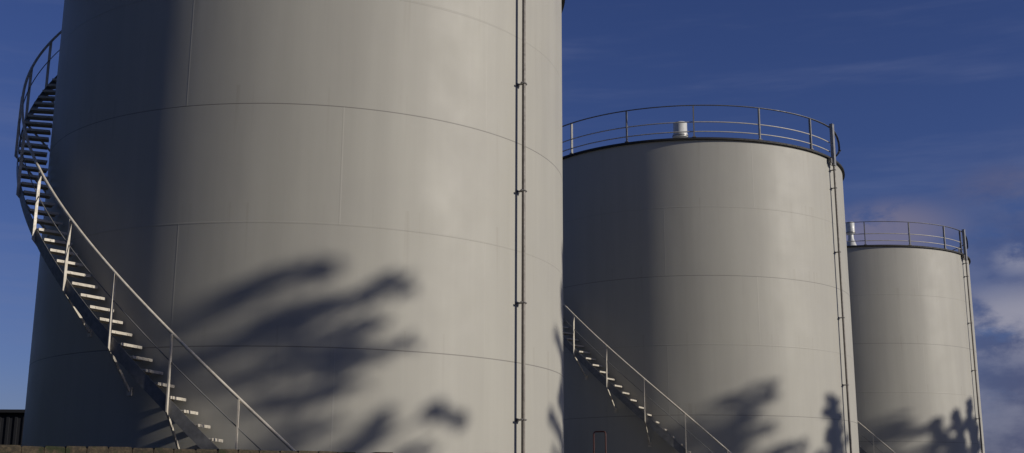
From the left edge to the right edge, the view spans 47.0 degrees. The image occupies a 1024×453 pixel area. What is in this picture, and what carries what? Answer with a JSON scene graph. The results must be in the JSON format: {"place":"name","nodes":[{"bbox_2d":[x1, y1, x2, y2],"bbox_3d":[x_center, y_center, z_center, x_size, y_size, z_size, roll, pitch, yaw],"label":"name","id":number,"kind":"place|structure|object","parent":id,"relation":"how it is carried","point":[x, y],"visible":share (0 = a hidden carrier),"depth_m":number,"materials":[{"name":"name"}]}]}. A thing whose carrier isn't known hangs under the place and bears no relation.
{"place":"outdoors","nodes":[
{"label":"outdoors","id":0,"kind":"place"},
{"bbox_2d":[0,409,24,445],"bbox_3d":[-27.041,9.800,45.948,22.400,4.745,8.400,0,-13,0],"label":"shed","id":1,"kind":"structure","parent":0,"point":[11,425],"depth_m":42.40,"materials":[{"name":"black metal"}]},
{"bbox_2d":[0,0,1023,452],"label":"sky","id":2,"kind":"structure","parent":0,"point":[923,100],"materials":[{"name":"blue"}]},
{"label":"ground","id":3,"kind":"structure","parent":0,"visible":0},
{"bbox_2d":[0,445,392,452],"bbox_3d":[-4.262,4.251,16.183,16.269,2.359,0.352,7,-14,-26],"label":"yard wall","id":4,"kind":"structure","parent":3,"relation":"on","point":[48,449],"depth_m":15.76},
{"bbox_2d":[14,0,564,452],"bbox_3d":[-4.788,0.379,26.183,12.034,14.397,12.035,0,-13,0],"label":"storage tank","id":5,"kind":"object","parent":3,"relation":"on","point":[304,225],"visible":1,"depth_m":21.50,"materials":[{"name":"metal"}]},
{"bbox_2d":[593,431,606,452],"bbox_3d":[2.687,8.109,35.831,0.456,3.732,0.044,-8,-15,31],"label":"pipe ladder","id":6,"kind":"object","parent":3,"relation":"on","point":[593,441],"visible":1,"depth_m":36.20,"materials":[{"name":"red paint"}]},
{"bbox_2d":[562,105,858,452],"bbox_3d":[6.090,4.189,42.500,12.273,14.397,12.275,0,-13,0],"label":"storage tank","id":7,"kind":"object","parent":3,"relation":"on","point":[706,301],"visible":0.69,"depth_m":38.03,"materials":[{"name":"metal"}]},
{"bbox_2d":[845,221,984,452],"bbox_3d":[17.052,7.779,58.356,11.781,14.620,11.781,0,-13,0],"label":"storage tank","id":8,"kind":"object","parent":3,"relation":"on","point":[917,388],"visible":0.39,"depth_m":53.94,"materials":[{"name":"metal"}]}
]}

